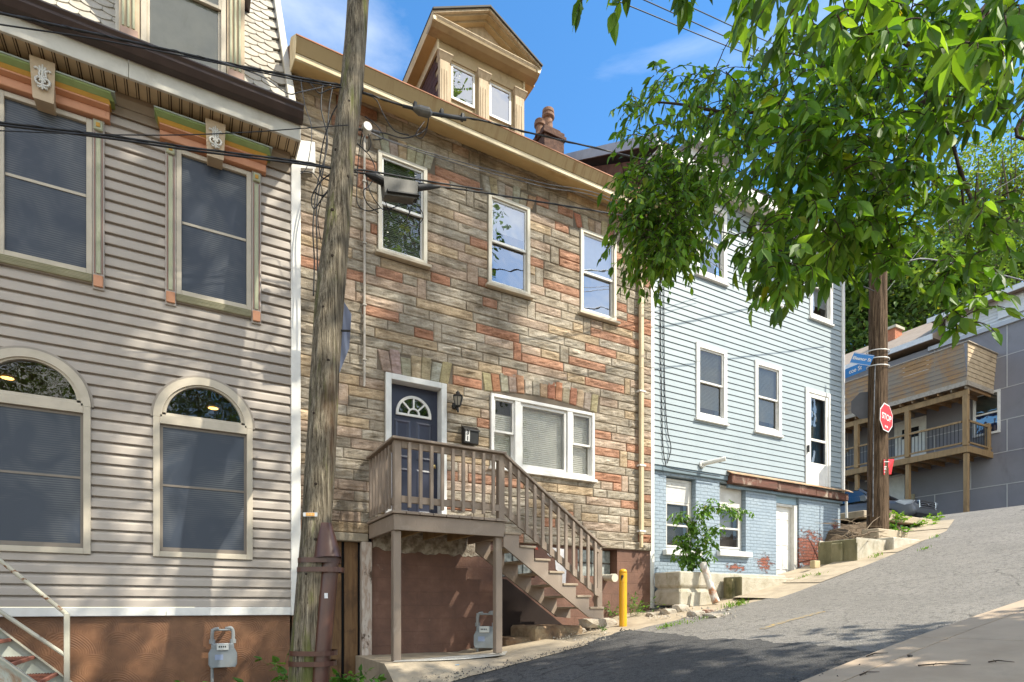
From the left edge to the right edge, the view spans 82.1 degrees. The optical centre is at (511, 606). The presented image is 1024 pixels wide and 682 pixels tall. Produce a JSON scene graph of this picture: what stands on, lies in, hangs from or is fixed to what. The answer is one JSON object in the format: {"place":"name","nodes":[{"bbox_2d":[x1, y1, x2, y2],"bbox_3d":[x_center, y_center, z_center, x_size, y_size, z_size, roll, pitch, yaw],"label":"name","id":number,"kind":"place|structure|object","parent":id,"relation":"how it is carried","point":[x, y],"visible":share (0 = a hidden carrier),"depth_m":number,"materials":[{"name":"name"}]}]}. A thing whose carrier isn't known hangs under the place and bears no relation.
{"place":"outdoors","nodes":[
{"label":"outdoors","id":0,"kind":"place"},
{"bbox_2d":[329,664,374,681],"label":"weed","id":1,"kind":"object","parent":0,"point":[344,679],"visible":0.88,"depth_m":6.84,"materials":[{"name":"green plant"}]},
{"bbox_2d":[347,669,385,681],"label":"weed","id":2,"kind":"object","parent":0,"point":[381,678],"visible":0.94,"depth_m":6.88,"materials":[{"name":"green plant"}]},
{"bbox_2d":[280,0,1023,323],"label":"sky","id":3,"kind":"structure","parent":0,"point":[583,76],"materials":[{"name":"blue"}]},
{"bbox_2d":[556,564,826,642],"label":"sidewalk","id":4,"kind":"structure","parent":0,"point":[636,621],"depth_m":9.97,"materials":[{"name":"concrete"}]},
{"bbox_2d":[578,618,616,627],"bbox_3d":[1.423,0.267,9.914,0.626,0.172,0.423,0,0,-29],"label":"rock","id":5,"kind":"object","parent":4,"relation":"on","point":[591,623],"visible":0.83,"depth_m":9.74,"materials":[{"name":"stone"}]},
{"bbox_2d":[553,606,735,640],"bbox_3d":[1.914,0.250,9.724,3.155,0.560,3.393,0,0,-29],"label":"rubble","id":6,"kind":"object","parent":4,"relation":"on","point":[650,617],"visible":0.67,"depth_m":9.37,"materials":[{"name":"stone"}]},
{"bbox_2d":[628,592,665,613],"bbox_3d":[2.320,-0.078,10.575,0.509,0.428,0.791,0,0,-29],"label":"weed","id":7,"kind":"object","parent":4,"relation":"on","point":[639,607],"visible":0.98,"depth_m":10.64,"materials":[{"name":"green plant"}]},
{"bbox_2d":[659,608,676,614],"bbox_3d":[2.713,0.084,10.217,0.262,0.118,0.223,0,0,-29],"label":"rock","id":8,"kind":"object","parent":4,"relation":"on","point":[666,611],"visible":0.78,"depth_m":10.13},
{"bbox_2d":[672,604,689,611],"bbox_3d":[2.959,0.030,10.320,0.305,0.157,0.237,0,0,-29],"label":"rock","id":9,"kind":"object","parent":4,"relation":"on","point":[680,607],"visible":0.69,"depth_m":10.22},
{"bbox_2d":[655,571,710,605],"bbox_3d":[3.282,-0.338,11.252,0.820,0.645,0.730,0,0,-29],"label":"barrier block","id":10,"kind":"object","parent":4,"relation":"on","point":[689,588],"depth_m":10.96,"materials":[{"name":"concrete"}]},
{"bbox_2d":[666,498,754,571],"bbox_3d":[3.700,-1.298,11.082,1.532,1.482,0.768,0,0,11],"label":"shrub","id":11,"kind":"object","parent":10,"relation":"on","point":[686,545],"visible":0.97,"depth_m":11.03,"materials":[{"name":"green plant"}]},
{"bbox_2d":[700,562,719,603],"bbox_3d":[3.649,-0.450,10.848,0.147,0.790,0.398,0,0,-41],"label":"leaning pipe","id":12,"kind":"object","parent":4,"relation":"on","point":[713,594],"visible":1,"depth_m":10.80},
{"bbox_2d":[711,573,785,598],"bbox_3d":[4.677,-0.385,12.159,2.400,0.570,0.500,0,0,-29],"label":"barrier block","id":13,"kind":"object","parent":4,"relation":"on","point":[718,580],"depth_m":11.58,"materials":[{"name":"concrete"}]},
{"bbox_2d":[724,576,794,598],"bbox_3d":[5.121,-0.265,11.823,2.150,0.630,0.440,0,0,-29],"label":"barrier block","id":14,"kind":"object","parent":4,"relation":"on","point":[736,586],"depth_m":11.31,"materials":[{"name":"concrete"}]},
{"bbox_2d":[810,560,819,568],"bbox_3d":[6.651,-0.932,12.900,0.200,0.170,0.120,0,0,-29],"label":"utility box","id":15,"kind":"object","parent":4,"relation":"on","point":[814,564],"visible":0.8,"depth_m":12.85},
{"bbox_2d":[694,8,907,103],"bbox_3d":[8.506,-16.332,17.400,27.593,12.142,0.023,0,0,-42],"label":"overhead wire","id":16,"kind":"object","parent":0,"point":[729,24],"visible":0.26,"depth_m":14.29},
{"bbox_2d":[635,511,1023,650],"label":"road","id":17,"kind":"structure","parent":0,"point":[960,569],"depth_m":8.59,"materials":[{"name":"asphalt"}]},
{"bbox_2d":[0,558,71,681],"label":"metal stairs","id":18,"kind":"structure","parent":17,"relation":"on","point":[20,662],"depth_m":5.94,"materials":[{"name":"white metal"}]},
{"bbox_2d":[288,0,368,681],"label":"utility pole","id":19,"kind":"object","parent":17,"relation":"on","point":[311,650],"visible":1,"depth_m":6.41,"materials":[{"name":"brown wood"}]},
{"bbox_2d":[0,24,341,87],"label":"overhead wire","id":20,"kind":"object","parent":19,"relation":"attached to","point":[163,52],"visible":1,"depth_m":5.89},
{"bbox_2d":[0,125,347,135],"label":"overhead wire","id":21,"kind":"object","parent":19,"relation":"attached to","point":[166,134],"visible":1,"depth_m":5.67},
{"bbox_2d":[0,124,482,189],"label":"overhead wire","id":22,"kind":"object","parent":19,"relation":"attached to","point":[136,142],"visible":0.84,"depth_m":6.13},
{"bbox_2d":[311,174,329,208],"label":"loose wire","id":23,"kind":"object","parent":19,"relation":"hanging from","point":[315,189],"visible":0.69,"depth_m":6.75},
{"bbox_2d":[300,171,322,243],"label":"loose wire","id":24,"kind":"object","parent":23,"relation":"hanging from","point":[320,202],"visible":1,"depth_m":6.76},
{"bbox_2d":[313,105,336,196],"bbox_3d":[-2.078,-5.453,6.866,0.487,1.417,0.064,0,0,-33],"label":"loose wire","id":25,"kind":"object","parent":19,"relation":"hanging from","point":[322,148],"visible":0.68,"depth_m":6.82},
{"bbox_2d":[339,302,350,372],"bbox_3d":[-1.883,-3.046,6.773,0.149,0.936,0.551,0,0,2],"label":"road sign","id":26,"kind":"object","parent":19,"relation":"attached to","point":[345,331],"visible":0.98,"depth_m":6.82,"materials":[{"name":"blue metal"}]},
{"bbox_2d":[357,143,378,212],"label":"loose wire","id":27,"kind":"object","parent":19,"relation":"hanging from","point":[370,183],"visible":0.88,"depth_m":7.07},
{"bbox_2d":[358,121,379,135],"bbox_3d":[-1.739,-5.722,7.032,0.320,0.124,0.123,0,0,-14],"label":"insulator","id":28,"kind":"object","parent":19,"relation":"attached to","point":[367,127],"visible":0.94,"depth_m":7.01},
{"bbox_2d":[356,128,380,210],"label":"loose wire","id":29,"kind":"object","parent":28,"relation":"hanging from","point":[357,177],"visible":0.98,"depth_m":7.01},
{"bbox_2d":[0,12,771,196],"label":"overhead wire","id":30,"kind":"object","parent":19,"relation":"attached to","point":[186,54],"visible":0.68,"depth_m":6.34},
{"bbox_2d":[218,60,330,94],"bbox_3d":[-2.576,-5.822,6.440,1.162,0.305,0.011,0,0,-29],"label":"overhead wire","id":31,"kind":"object","parent":30,"relation":"hanging from","point":[276,85],"visible":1,"depth_m":6.46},
{"bbox_2d":[361,122,427,138],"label":"loose wire","id":32,"kind":"object","parent":30,"relation":"hanging from","point":[404,137],"visible":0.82,"depth_m":7.28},
{"bbox_2d":[362,85,466,121],"bbox_3d":[-1.181,-6.180,7.197,1.349,0.288,0.135,0,0,-29],"label":"cable splice","id":33,"kind":"object","parent":30,"relation":"attached to","point":[423,111],"visible":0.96,"depth_m":7.23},
{"bbox_2d":[363,94,408,135],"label":"loose wire","id":34,"kind":"object","parent":19,"relation":"attached to","point":[385,117],"visible":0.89,"depth_m":7.16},
{"bbox_2d":[0,121,873,290],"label":"overhead wire","id":35,"kind":"object","parent":19,"relation":"attached to","point":[148,141],"visible":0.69,"depth_m":6.28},
{"bbox_2d":[365,172,439,204],"bbox_3d":[-1.296,-5.082,7.116,0.938,0.412,0.175,0,0,-29],"label":"splice box","id":36,"kind":"object","parent":35,"relation":"hanging from","point":[399,190],"visible":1,"depth_m":7.05,"materials":[{"name":"metal"}]},
{"bbox_2d":[365,172,423,226],"bbox_3d":[-1.440,-4.983,7.206,0.724,0.508,0.096,0,0,-27],"label":"loose wire","id":37,"kind":"object","parent":36,"relation":"hanging from","point":[397,206],"visible":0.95,"depth_m":7.24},
{"bbox_2d":[371,133,721,269],"bbox_3d":[1.414,-6.325,9.325,7.625,0.961,0.597,0,0,-37],"label":"overhead wire","id":38,"kind":"object","parent":19,"relation":"attached to","point":[496,174],"visible":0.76,"depth_m":8.08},
{"bbox_2d":[371,132,721,264],"bbox_3d":[1.415,-6.380,9.325,7.625,1.051,0.596,0,0,-37],"label":"overhead wire","id":39,"kind":"object","parent":19,"relation":"attached to","point":[496,171],"visible":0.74,"depth_m":8.08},
{"bbox_2d":[356,639,586,681],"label":"porch slab","id":40,"kind":"structure","parent":17,"relation":"on","point":[403,671],"depth_m":7.80,"materials":[{"name":"concrete"}]},
{"bbox_2d":[393,651,506,661],"bbox_3d":[-0.825,0.670,8.050,1.816,0.064,0.447,0,0,-34],"label":"skim patch","id":41,"kind":"object","parent":40,"relation":"on","point":[465,656],"visible":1,"depth_m":8.05,"materials":[{"name":"concrete"}]},
{"bbox_2d":[474,611,492,650],"bbox_3d":[-0.398,0.487,9.062,0.358,0.866,0.272,0,0,9],"label":"gas meter","id":42,"kind":"object","parent":40,"relation":"on","point":[483,636],"visible":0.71,"depth_m":8.96,"materials":[{"name":"grey metal"}]},
{"bbox_2d":[366,435,606,660],"bbox_3d":[-0.304,-0.748,8.915,3.500,2.905,1.255,0,0,-29],"label":"porch","id":43,"kind":"object","parent":40,"relation":"on","point":[481,533],"visible":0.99,"depth_m":8.37,"materials":[{"name":"beige paint"}]},
{"bbox_2d":[453,630,875,681],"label":"road patch","id":44,"kind":"object","parent":17,"relation":"on","point":[639,656],"visible":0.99,"depth_m":6.34,"materials":[{"name":"asphalt"}]},
{"bbox_2d":[419,628,859,681],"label":"asphalt crumbs","id":45,"kind":"object","parent":44,"relation":"on","point":[566,652],"visible":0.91,"depth_m":7.67,"materials":[{"name":"asphalt"}]},
{"bbox_2d":[686,610,704,616],"bbox_3d":[2.942,0.112,9.425,0.250,0.118,0.230,0,0,-29],"label":"rock","id":46,"kind":"object","parent":17,"relation":"on","point":[696,613],"visible":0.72,"depth_m":9.34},
{"bbox_2d":[702,613,722,617],"bbox_3d":[3.107,0.138,9.027,0.313,0.081,0.269,0,0,-29],"label":"rock","id":47,"kind":"object","parent":17,"relation":"on","point":[713,615],"visible":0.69,"depth_m":8.92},
{"bbox_2d":[717,598,758,608],"bbox_3d":[3.766,-0.065,9.841,0.962,0.226,0.295,0,0,-29],"label":"grass tuft","id":48,"kind":"object","parent":17,"relation":"on","point":[737,603],"visible":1,"depth_m":9.78,"materials":[{"name":"green plant"}]},
{"bbox_2d":[759,611,825,628],"bbox_3d":[3.678,0.165,7.707,1.325,0.212,0.141,0,0,-32],"label":"road line","id":49,"kind":"object","parent":17,"relation":"on","point":[774,624],"visible":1,"depth_m":7.69,"materials":[{"name":"yellow paint"}]},
{"bbox_2d":[733,510,936,560],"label":"bank","id":50,"kind":"structure","parent":0,"point":[833,536],"depth_m":14.52,"materials":[{"name":"soil"}]},
{"bbox_2d":[818,537,885,564],"bbox_3d":[7.670,-1.127,13.310,1.170,0.755,0.900,0,0,-29],"label":"barrier block","id":51,"kind":"object","parent":50,"relation":"on","point":[854,549],"depth_m":12.94,"materials":[{"name":"concrete"}]},
{"bbox_2d":[822,515,906,541],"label":"dead branches","id":52,"kind":"object","parent":50,"relation":"on","point":[852,535],"visible":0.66,"depth_m":13.55,"materials":[{"name":"brown wood"}]},
{"bbox_2d":[866,123,889,528],"bbox_3d":[8.732,-6.703,13.995,0.499,9.795,0.590,0,0,10],"label":"utility pole","id":53,"kind":"object","parent":50,"relation":"on","point":[877,478],"visible":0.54,"depth_m":13.87,"materials":[{"name":"brown wood"}]},
{"bbox_2d":[845,364,867,377],"bbox_3d":[8.492,-5.912,14.800,0.009,0.293,1.262,0,0,-16],"label":"street sign","id":54,"kind":"object","parent":53,"relation":"attached to","point":[854,370],"visible":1,"depth_m":14.64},
{"bbox_2d":[851,392,867,418],"bbox_3d":[8.533,-4.863,14.153,0.638,0.638,0.007,0,0,22],"label":"sign back","id":55,"kind":"object","parent":53,"relation":"attached to","point":[859,405],"visible":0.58,"depth_m":14.20,"materials":[{"name":"grey metal"}]},
{"bbox_2d":[850,352,873,365],"bbox_3d":[8.238,-5.837,13.835,0.500,0.395,0.009,0,0,35],"label":"street sign","id":56,"kind":"object","parent":53,"relation":"attached to","point":[862,359],"visible":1,"depth_m":13.83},
{"bbox_2d":[880,403,892,431],"bbox_3d":[8.741,-4.421,13.719,0.654,0.654,0.014,0,0,-35],"label":"stop sign","id":57,"kind":"object","parent":53,"relation":"attached to","point":[886,418],"visible":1,"depth_m":13.71,"materials":[{"name":"metal"}]},
{"bbox_2d":[884,459,893,474],"bbox_3d":[8.890,-3.308,13.873,0.397,0.410,0.043,0,0,-29],"label":"notice sign","id":58,"kind":"object","parent":53,"relation":"attached to","point":[890,463],"visible":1,"depth_m":13.89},
{"bbox_2d":[887,173,1023,290],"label":"overhead wire","id":59,"kind":"object","parent":53,"relation":"attached to","point":[947,221],"visible":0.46,"depth_m":15.37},
{"bbox_2d":[907,258,1023,281],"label":"overhead wire","id":60,"kind":"object","parent":53,"relation":"attached to","point":[952,264],"visible":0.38,"depth_m":14.88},
{"bbox_2d":[861,528,907,538],"bbox_3d":[8.883,-1.610,14.009,1.250,0.420,0.400,0,0,-29],"label":"barrier block","id":61,"kind":"object","parent":50,"relation":"on","point":[894,533],"depth_m":13.73,"materials":[{"name":"concrete"}]},
{"bbox_2d":[840,510,931,525],"bbox_3d":[10.035,-2.345,16.000,3.300,0.190,1.000,0,0,-29],"label":"barrier block","id":62,"kind":"object","parent":50,"relation":"on","point":[863,513],"depth_m":15.32,"materials":[{"name":"concrete"}]},
{"bbox_2d":[905,515,940,526],"bbox_3d":[11.077,-2.331,16.174,1.156,0.357,1.016,0,0,26],"label":"weed","id":63,"kind":"object","parent":62,"relation":"on","point":[920,523],"visible":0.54,"depth_m":15.86,"materials":[{"name":"green plant"}]},
{"bbox_2d":[889,514,912,534],"bbox_3d":[9.131,-1.969,14.207,0.769,0.549,0.970,0,0,-29],"label":"weed","id":64,"kind":"object","parent":50,"relation":"on","point":[892,526],"visible":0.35,"depth_m":14.06,"materials":[{"name":"green plant"}]},
{"bbox_2d":[892,510,912,520],"bbox_3d":[10.232,-2.392,15.525,0.534,0.308,0.624,0,0,25],"label":"weed","id":65,"kind":"object","parent":50,"relation":"on","point":[897,515],"visible":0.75,"depth_m":15.40,"materials":[{"name":"green plant"}]},
{"bbox_2d":[925,511,944,519],"bbox_3d":[11.919,-2.558,16.720,0.682,0.289,0.779,0,0,13],"label":"weed","id":66,"kind":"object","parent":50,"relation":"on","point":[941,514],"visible":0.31,"depth_m":16.60,"materials":[{"name":"green plant"}]},
{"bbox_2d":[733,519,953,599],"bbox_3d":[8.191,-1.178,13.365,9.525,2.452,1.569,0,0,-39],"label":"sidewalk strip","id":67,"kind":"object","parent":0,"point":[834,569],"visible":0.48,"depth_m":12.13,"materials":[{"name":"concrete"}]},
{"bbox_2d":[878,537,918,552],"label":"barrier block","id":68,"kind":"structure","parent":67,"relation":"on","point":[893,542],"depth_m":13.19,"materials":[{"name":"concrete"}]},
{"bbox_2d":[844,611,1023,681],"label":"sidewalk","id":69,"kind":"structure","parent":0,"point":[977,649],"depth_m":4.58,"materials":[{"name":"concrete"}]},
{"bbox_2d":[918,663,969,665],"bbox_3d":[3.286,0.442,4.474,0.326,0.033,0.025,0,0,37],"label":"twig","id":70,"kind":"object","parent":69,"relation":"on","point":[941,663],"visible":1,"depth_m":4.49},
{"bbox_2d":[922,505,1023,520],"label":"sidewalk","id":71,"kind":"structure","parent":0,"point":[986,512],"depth_m":16.09,"materials":[{"name":"concrete"}]},
{"bbox_2d":[840,488,937,517],"bbox_3d":[13.593,-3.672,22.768,2.264,1.663,4.626,0,0,-29],"label":"car","id":72,"kind":"object","parent":71,"relation":"on","point":[857,500],"visible":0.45,"depth_m":20.92,"materials":[{"name":"grey paint"}]},
{"bbox_3d":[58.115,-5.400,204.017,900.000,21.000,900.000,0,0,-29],"label":"ground","id":73,"kind":"structure","parent":0,"visible":0},
{"bbox_2d":[0,0,303,681],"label":"row house","id":74,"kind":"structure","parent":73,"relation":"on","point":[150,413],"depth_m":6.96,"materials":[{"name":"beige plastic"}]},
{"bbox_2d":[0,346,93,553],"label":"arched window","id":75,"kind":"structure","parent":74,"relation":"in","point":[46,404],"depth_m":6.52,"materials":[{"name":"grey glass"}]},
{"bbox_2d":[0,89,104,291],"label":"window","id":76,"kind":"structure","parent":74,"relation":"in","point":[52,186],"depth_m":6.53,"materials":[{"name":"grey glass"}]},
{"bbox_2d":[150,375,254,559],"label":"arched window","id":77,"kind":"structure","parent":74,"relation":"in","point":[203,428],"depth_m":7.27,"materials":[{"name":"grey glass"}]},
{"bbox_2d":[165,142,260,324],"bbox_3d":[-3.696,-4.610,7.309,1.060,1.980,0.153,0,0,-29],"label":"window","id":78,"kind":"structure","parent":74,"relation":"in","point":[213,215],"depth_m":7.30,"materials":[{"name":"grey glass"}]},
{"bbox_2d":[208,626,236,681],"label":"gas meter","id":79,"kind":"object","parent":74,"relation":"attached to","point":[221,655],"visible":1,"depth_m":7.15,"materials":[{"name":"grey metal"}]},
{"bbox_2d":[300,79,311,173],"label":"overhead wire","id":80,"kind":"object","parent":74,"relation":"attached to","point":[311,128],"visible":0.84,"depth_m":7.29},
{"bbox_2d":[253,649,289,681],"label":"weed","id":81,"kind":"object","parent":73,"relation":"on","point":[281,669],"visible":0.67,"depth_m":6.84,"materials":[{"name":"green plant"}]},
{"bbox_2d":[287,5,669,681],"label":"row house","id":82,"kind":"structure","parent":73,"relation":"on","point":[545,371],"depth_m":9.49,"materials":[{"name":"stone"}]},
{"bbox_2d":[297,140,315,172],"bbox_3d":[-2.859,-6.227,8.137,0.259,0.440,0.100,0,0,-29],"label":"gutter box","id":83,"kind":"object","parent":82,"relation":"attached to","point":[303,151],"visible":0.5,"depth_m":8.10,"materials":[{"name":"metal"}]},
{"bbox_2d":[312,85,327,295],"bbox_3d":[-2.496,-5.438,7.651,0.200,2.816,0.017,0,0,-29],"label":"overhead wire","id":84,"kind":"object","parent":82,"relation":"attached to","point":[315,197],"visible":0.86,"depth_m":7.61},
{"bbox_2d":[316,87,332,273],"bbox_3d":[-2.446,-5.116,7.679,0.229,3.505,0.017,0,0,-29],"label":"overhead wire","id":85,"kind":"object","parent":82,"relation":"attached to","point":[320,180],"visible":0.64,"depth_m":7.64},
{"bbox_2d":[374,149,431,269],"bbox_3d":[-1.664,-5.997,8.922,0.870,1.545,0.200,0,0,-29],"label":"window","id":86,"kind":"structure","parent":82,"relation":"in","point":[405,243],"depth_m":8.95,"materials":[{"name":"white paint"}]},
{"bbox_2d":[392,384,436,512],"bbox_3d":[-1.525,-2.334,9.115,0.796,2.148,0.118,0,0,-29],"label":"front door","id":87,"kind":"structure","parent":82,"relation":"in","point":[414,410],"depth_m":9.14,"materials":[{"name":"blue paint"}]},
{"bbox_2d":[452,391,462,411],"bbox_3d":[-0.867,-3.211,9.227,0.176,0.339,0.241,0,0,-29],"label":"wall lantern","id":88,"kind":"object","parent":82,"relation":"attached to","point":[457,398],"depth_m":9.16,"materials":[{"name":"black metal"}]},
{"bbox_2d":[461,425,479,445],"bbox_3d":[-0.662,-2.748,9.363,0.270,0.305,0.132,0,0,-29],"label":"letter box","id":89,"kind":"object","parent":82,"relation":"attached to","point":[470,435],"visible":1,"depth_m":9.33,"materials":[{"name":"black metal"}]},
{"bbox_2d":[485,194,533,299],"bbox_3d":[-0.093,-5.998,9.882,0.890,1.545,0.350,0,0,-29],"label":"window","id":90,"kind":"structure","parent":82,"relation":"in","point":[508,220],"depth_m":9.94,"materials":[{"name":"white paint"}]},
{"bbox_2d":[489,393,597,482],"bbox_3d":[0.525,-2.875,10.212,2.170,1.250,0.305,0,0,-29],"label":"picture window","id":91,"kind":"structure","parent":82,"relation":"in","point":[546,440],"depth_m":10.23,"materials":[{"name":"white glass"}]},
{"bbox_2d":[578,228,620,325],"bbox_3d":[1.560,-5.997,10.716,0.910,1.545,0.200,0,0,-29],"label":"window","id":92,"kind":"structure","parent":82,"relation":"in","point":[598,290],"depth_m":10.76,"materials":[{"name":"white paint"}]},
{"bbox_2d":[619,569,626,626],"bbox_3d":[1.818,-0.121,9.623,0.132,1.006,0.132,0,0,-29],"label":"bollard","id":93,"kind":"object","parent":73,"relation":"on","point":[622,597],"visible":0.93,"depth_m":9.57,"materials":[{"name":"yellow plastic"}]},
{"bbox_2d":[520,131,852,609],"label":"row house","id":94,"kind":"structure","parent":73,"relation":"on","point":[745,415],"depth_m":12.78,"materials":[{"name":"blue"}]},
{"bbox_2d":[663,478,702,556],"bbox_3d":[3.388,-1.822,12.037,1.010,1.575,0.420,0,0,-29],"label":"window","id":95,"kind":"structure","parent":94,"relation":"in","point":[678,492],"depth_m":12.09,"materials":[{"name":"white glass"}]},
{"bbox_2d":[695,342,728,426],"bbox_3d":[4.103,-4.630,12.347,0.960,1.600,0.330,0,0,-29],"label":"window","id":96,"kind":"structure","parent":94,"relation":"in","point":[711,362],"depth_m":12.34,"materials":[{"name":"white paint"}]},
{"bbox_2d":[695,206,728,286],"bbox_3d":[4.103,-7.585,12.347,0.960,1.590,0.330,0,0,-29],"label":"window","id":97,"kind":"structure","parent":94,"relation":"in","point":[710,276],"depth_m":12.41,"materials":[{"name":"white paint"}]},
{"bbox_2d":[717,485,752,557],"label":"basement window","id":98,"kind":"structure","parent":94,"relation":"in","point":[726,494],"depth_m":12.86,"materials":[{"name":"white glass"}]},
{"bbox_2d":[753,359,783,437],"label":"window","id":99,"kind":"structure","parent":94,"relation":"in","point":[768,377],"depth_m":13.22,"materials":[{"name":"white paint"}]},
{"bbox_2d":[776,506,789,574],"bbox_3d":[6.259,-1.439,13.696,0.636,1.778,0.053,0,0,-29],"label":"basement door","id":100,"kind":"structure","parent":94,"relation":"in","point":[782,513],"depth_m":13.71,"materials":[{"name":"wood"}]},
{"bbox_2d":[807,393,827,487],"bbox_3d":[7.227,-3.940,14.002,0.830,2.200,0.220,0,0,-29],"label":"storm door","id":101,"kind":"structure","parent":94,"relation":"in","point":[818,472],"depth_m":14.11,"materials":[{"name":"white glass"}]},
{"bbox_2d":[809,253,834,326],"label":"window","id":102,"kind":"structure","parent":94,"relation":"in","point":[814,314],"depth_m":14.18,"materials":[{"name":"white paint"}]},
{"bbox_2d":[644,0,895,110],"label":"overhead wire","id":103,"kind":"object","parent":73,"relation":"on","point":[694,22],"visible":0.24,"depth_m":14.26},
{"bbox_2d":[572,0,1023,348],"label":"tree","id":104,"kind":"object","parent":73,"relation":"on","point":[961,52],"visible":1,"depth_m":3.45,"materials":[{"name":"green plant"}]},
{"bbox_2d":[620,1,987,150],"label":"overhead wire","id":105,"kind":"object","parent":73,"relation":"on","point":[718,42],"visible":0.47,"depth_m":14.59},
{"bbox_2d":[800,600,1023,681],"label":"kerb","id":106,"kind":"structure","parent":73,"relation":"on","point":[848,670],"depth_m":5.21,"materials":[{"name":"concrete"}]},
{"bbox_2d":[845,222,995,353],"bbox_3d":[23.804,-13.723,36.456,11.299,18.501,8.830,0,0,-29],"label":"tree","id":107,"kind":"object","parent":73,"relation":"on","point":[904,313],"visible":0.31,"depth_m":33.80,"materials":[{"name":"green plant"}]},
{"bbox_2d":[845,282,1023,514],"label":"house","id":108,"kind":"structure","parent":73,"relation":"on","point":[956,438],"depth_m":22.84,"materials":[{"name":"grey paint"}]},
{"bbox_2d":[865,473,904,499],"bbox_3d":[16.427,-4.115,25.921,0.080,3.230,1.680,0,0,-29],"label":"basement door","id":109,"kind":"structure","parent":108,"relation":"in","point":[896,484],"depth_m":25.44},
{"bbox_2d":[898,419,921,459],"bbox_3d":[16.953,-6.905,25.012,0.046,1.910,0.980,0,0,-29],"label":"front door","id":110,"kind":"structure","parent":108,"relation":"in","point":[915,425],"depth_m":24.89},
{"bbox_2d":[973,389,1000,437],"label":"window","id":111,"kind":"structure","parent":108,"relation":"in","point":[987,409],"depth_m":22.57,"materials":[{"name":"white glass"}]},
{"bbox_2d":[998,293,1023,319],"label":"attic window","id":112,"kind":"structure","parent":108,"relation":"in","point":[1001,314],"depth_m":22.17,"materials":[{"name":"white"}]},
{"bbox_2d":[899,125,1023,271],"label":"tree","id":113,"kind":"object","parent":73,"relation":"on","point":[952,227],"visible":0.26,"depth_m":42.36,"materials":[{"name":"green plant"}]},
{"bbox_2d":[972,211,1023,295],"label":"tree","id":114,"kind":"object","parent":73,"relation":"on","point":[990,258],"visible":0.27,"depth_m":37.23,"materials":[{"name":"green plant"}]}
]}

